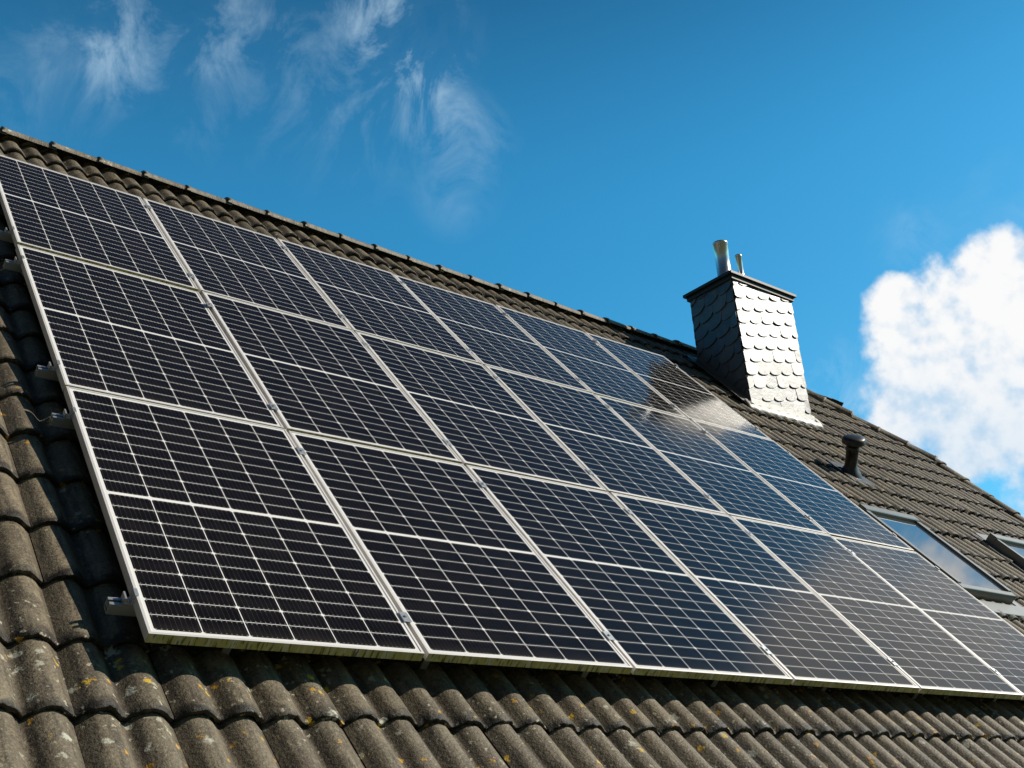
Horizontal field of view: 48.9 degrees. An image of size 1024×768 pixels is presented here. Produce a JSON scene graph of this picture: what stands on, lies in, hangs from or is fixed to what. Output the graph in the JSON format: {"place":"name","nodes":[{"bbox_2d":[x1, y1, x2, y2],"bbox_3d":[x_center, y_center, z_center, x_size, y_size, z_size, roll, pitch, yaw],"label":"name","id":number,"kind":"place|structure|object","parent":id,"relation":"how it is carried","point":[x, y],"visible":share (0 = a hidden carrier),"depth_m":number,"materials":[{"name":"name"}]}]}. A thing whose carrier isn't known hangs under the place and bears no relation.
{"place":"outdoors","nodes":[
{"label":"outdoors","id":0,"kind":"place"},
{"bbox_2d":[0,135,1023,767],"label":"roof tiles","id":1,"kind":"object","parent":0,"point":[86,681],"visible":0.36,"depth_m":4.37,"materials":[{"name":"concrete"}]},
{"bbox_2d":[0,0,1023,516],"label":"sky","id":2,"kind":"structure","parent":0,"point":[862,161],"materials":[{"name":"blue"}]},
{"label":"ground","id":3,"kind":"structure","parent":0,"visible":0},
{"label":"walls","id":4,"kind":"object","parent":3,"relation":"on","visible":0},
{"bbox_2d":[4,168,1006,674],"bbox_3d":[0.445,0.426,7.977,13.550,6.685,0.001,14,-71,-36],"label":"roof underlay","id":5,"kind":"object","parent":4,"relation":"attached to","point":[492,298],"depth_m":10.38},
{"bbox_2d":[353,254,842,405],"bbox_3d":[-2.281,1.937,11.127,13.550,6.685,0.001,14,13,-36],"label":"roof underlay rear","id":6,"kind":"object","parent":4,"relation":"attached to","point":[838,402],"visible":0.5,"depth_m":14.40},
{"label":"roof tiles","id":7,"kind":"object","parent":4,"relation":"on","visible":0},
{"bbox_2d":[0,126,696,353],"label":"ridge caps","id":8,"kind":"object","parent":7,"relation":"on","point":[101,162],"visible":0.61,"depth_m":9.92,"materials":[{"name":"concrete"}]},
{"bbox_2d":[0,226,758,428],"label":"mounting rail","id":9,"kind":"object","parent":7,"relation":"on","point":[5,235],"visible":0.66,"depth_m":6.29,"materials":[{"name":"metal"}]},
{"bbox_2d":[0,155,197,290],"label":"solar panel","id":10,"kind":"object","parent":9,"relation":"attached to","point":[56,213],"visible":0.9,"depth_m":6.96,"materials":[{"name":"black glass"}]},
{"bbox_2d":[142,198,351,329],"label":"solar panel","id":11,"kind":"object","parent":9,"relation":"attached to","point":[220,258],"visible":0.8,"depth_m":7.61,"materials":[{"name":"black glass"}]},
{"bbox_2d":[277,238,480,363],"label":"solar panel","id":12,"kind":"object","parent":9,"relation":"attached to","point":[369,300],"visible":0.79,"depth_m":8.24,"materials":[{"name":"black glass"}]},
{"bbox_2d":[394,274,591,392],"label":"solar panel","id":13,"kind":"object","parent":9,"relation":"attached to","point":[490,334],"visible":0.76,"depth_m":8.87,"materials":[{"name":"blue glass"}]},
{"bbox_2d":[495,304,687,418],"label":"solar panel","id":14,"kind":"object","parent":9,"relation":"attached to","point":[596,368],"visible":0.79,"depth_m":9.49,"materials":[{"name":"blue glass"}]},
{"bbox_2d":[585,332,771,439],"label":"solar panel","id":15,"kind":"object","parent":9,"relation":"attached to","point":[688,396],"visible":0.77,"depth_m":10.12,"materials":[{"name":"blue glass"}]},
{"bbox_2d":[3,255,790,453],"bbox_3d":[-0.119,0.041,7.799,6.473,0.206,0.099,14,-29,-36],"label":"mounting rail","id":16,"kind":"object","parent":7,"relation":"on","point":[15,265],"visible":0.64,"depth_m":5.95,"materials":[{"name":"metal"}]},
{"bbox_2d":[355,331,606,491],"bbox_3d":[-0.239,0.158,7.023,1.040,1.690,0.036,14,-71,-36],"label":"solar panel","id":17,"kind":"object","parent":16,"relation":"on","point":[477,415],"visible":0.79,"depth_m":6.92,"materials":[{"name":"black glass"}]},
{"bbox_2d":[145,204,678,367],"bbox_3d":[-0.899,-0.736,9.105,6.473,0.206,0.099,14,-29,-36],"label":"mounting rail","id":18,"kind":"object","parent":7,"relation":"on","point":[148,206],"visible":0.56,"depth_m":9.10,"materials":[{"name":"metal"}]},
{"bbox_2d":[35,360,896,535],"bbox_3d":[0.458,0.616,6.833,6.473,0.206,0.099,14,-29,-36],"label":"mounting rail","id":19,"kind":"object","parent":7,"relation":"on","point":[48,372],"visible":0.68,"depth_m":4.98,"materials":[{"name":"metal"}]},
{"bbox_2d":[15,244,283,428],"bbox_3d":[-1.902,-0.259,5.782,1.040,1.690,0.036,14,-71,-36],"label":"solar panel","id":20,"kind":"object","parent":19,"relation":"attached to","point":[105,330],"visible":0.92,"depth_m":5.66,"materials":[{"name":"black glass"}]},
{"bbox_2d":[201,291,461,463],"bbox_3d":[-1.069,-0.054,6.402,1.040,1.690,0.036,14,-71,-36],"label":"solar panel","id":21,"kind":"object","parent":19,"relation":"attached to","point":[316,378],"visible":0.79,"depth_m":6.28,"materials":[{"name":"black glass"}]},
{"bbox_2d":[484,365,725,513],"bbox_3d":[0.591,0.368,7.644,1.040,1.690,0.035,14,-71,-36],"label":"solar panel","id":22,"kind":"object","parent":19,"relation":"attached to","point":[610,449],"visible":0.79,"depth_m":7.55,"materials":[{"name":"blue glass"}]},
{"bbox_2d":[595,394,827,533],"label":"solar panel","id":23,"kind":"object","parent":19,"relation":"attached to","point":[729,483],"visible":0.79,"depth_m":8.18,"materials":[{"name":"blue glass"}]},
{"bbox_2d":[691,419,913,550],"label":"solar panel","id":24,"kind":"object","parent":19,"relation":"attached to","point":[828,508],"visible":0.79,"depth_m":8.80,"materials":[{"name":"blue glass"}]},
{"bbox_2d":[49,407,939,569],"bbox_3d":[0.661,0.818,6.493,6.473,0.206,0.099,14,-29,-36],"label":"mounting rail","id":25,"kind":"object","parent":7,"relation":"on","point":[64,420],"visible":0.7,"depth_m":4.64,"materials":[{"name":"metal"}]},
{"bbox_2d":[64,386,424,660],"bbox_3d":[-1.120,0.514,4.475,1.040,1.690,0.036,14,-71,-36],"label":"solar panel","id":26,"kind":"object","parent":25,"relation":"attached to","point":[225,532],"visible":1,"depth_m":4.29,"materials":[{"name":"black glass"}]},
{"bbox_2d":[104,588,1000,701],"bbox_3d":[1.238,1.393,5.527,6.473,0.206,0.099,14,-29,-36],"label":"mounting rail","id":27,"kind":"object","parent":7,"relation":"on","point":[123,605],"visible":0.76,"depth_m":3.69,"materials":[{"name":"metal"}]},
{"bbox_2d":[288,431,632,673],"bbox_3d":[-0.291,0.726,5.097,1.040,1.690,0.037,14,-71,-36],"label":"solar panel","id":28,"kind":"object","parent":27,"relation":"attached to","point":[464,572],"visible":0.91,"depth_m":4.93,"materials":[{"name":"black glass"}]},
{"bbox_2d":[465,465,792,684],"bbox_3d":[0.540,0.936,5.717,1.040,1.690,0.035,14,-71,-36],"label":"solar panel","id":29,"kind":"object","parent":27,"relation":"attached to","point":[644,598],"visible":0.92,"depth_m":5.57,"materials":[{"name":"blue glass"}]},
{"bbox_2d":[610,492,919,692],"bbox_3d":[1.371,1.145,6.338,1.040,1.690,0.036,14,-71,-36],"label":"solar panel","id":30,"kind":"object","parent":27,"relation":"attached to","point":[788,619],"visible":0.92,"depth_m":6.21,"materials":[{"name":"blue glass"}]},
{"bbox_2d":[730,515,1022,699],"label":"solar panel","id":31,"kind":"object","parent":27,"relation":"attached to","point":[924,651],"visible":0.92,"depth_m":6.84,"materials":[{"name":"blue glass"}]},
{"bbox_2d":[832,536,1023,699],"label":"solar panel","id":32,"kind":"object","parent":27,"relation":"attached to","point":[986,635],"visible":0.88,"depth_m":7.64,"materials":[{"name":"grey glass"}]},
{"bbox_2d":[683,240,823,427],"bbox_3d":[2.591,-0.400,12.347,1.322,2.400,0.778,14,-29,-36],"label":"chimney","id":33,"kind":"object","parent":7,"relation":"on","point":[746,340],"visible":0.72,"depth_m":12.08,"materials":[{"name":"stone"}]},
{"bbox_2d":[825,434,874,486],"bbox_3d":[3.219,0.740,10.641,0.384,0.502,0.420,14,-29,-36],"label":"vent pipe","id":34,"kind":"object","parent":7,"relation":"on","point":[853,443],"visible":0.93,"depth_m":10.57,"materials":[{"name":"black plastic"}]},
{"bbox_2d":[806,388,937,460],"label":"hip caps","id":35,"kind":"object","parent":7,"relation":"on","point":[849,413],"visible":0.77,"depth_m":13.43,"materials":[{"name":"concrete"}]},
{"bbox_2d":[858,504,1023,617],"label":"skylight","id":36,"kind":"object","parent":7,"relation":"on","point":[972,578],"visible":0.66,"depth_m":9.02,"materials":[{"name":"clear glass"}]},
{"bbox_2d":[936,459,1023,521],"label":"verge caps","id":37,"kind":"object","parent":7,"relation":"attached to","point":[992,498],"visible":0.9,"depth_m":12.63,"materials":[{"name":"concrete"}]},
{"bbox_2d":[971,533,1023,572],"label":"skylight","id":38,"kind":"object","parent":7,"relation":"on","point":[1011,548],"visible":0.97,"depth_m":10.43,"materials":[{"name":"grey glass"}]}
]}

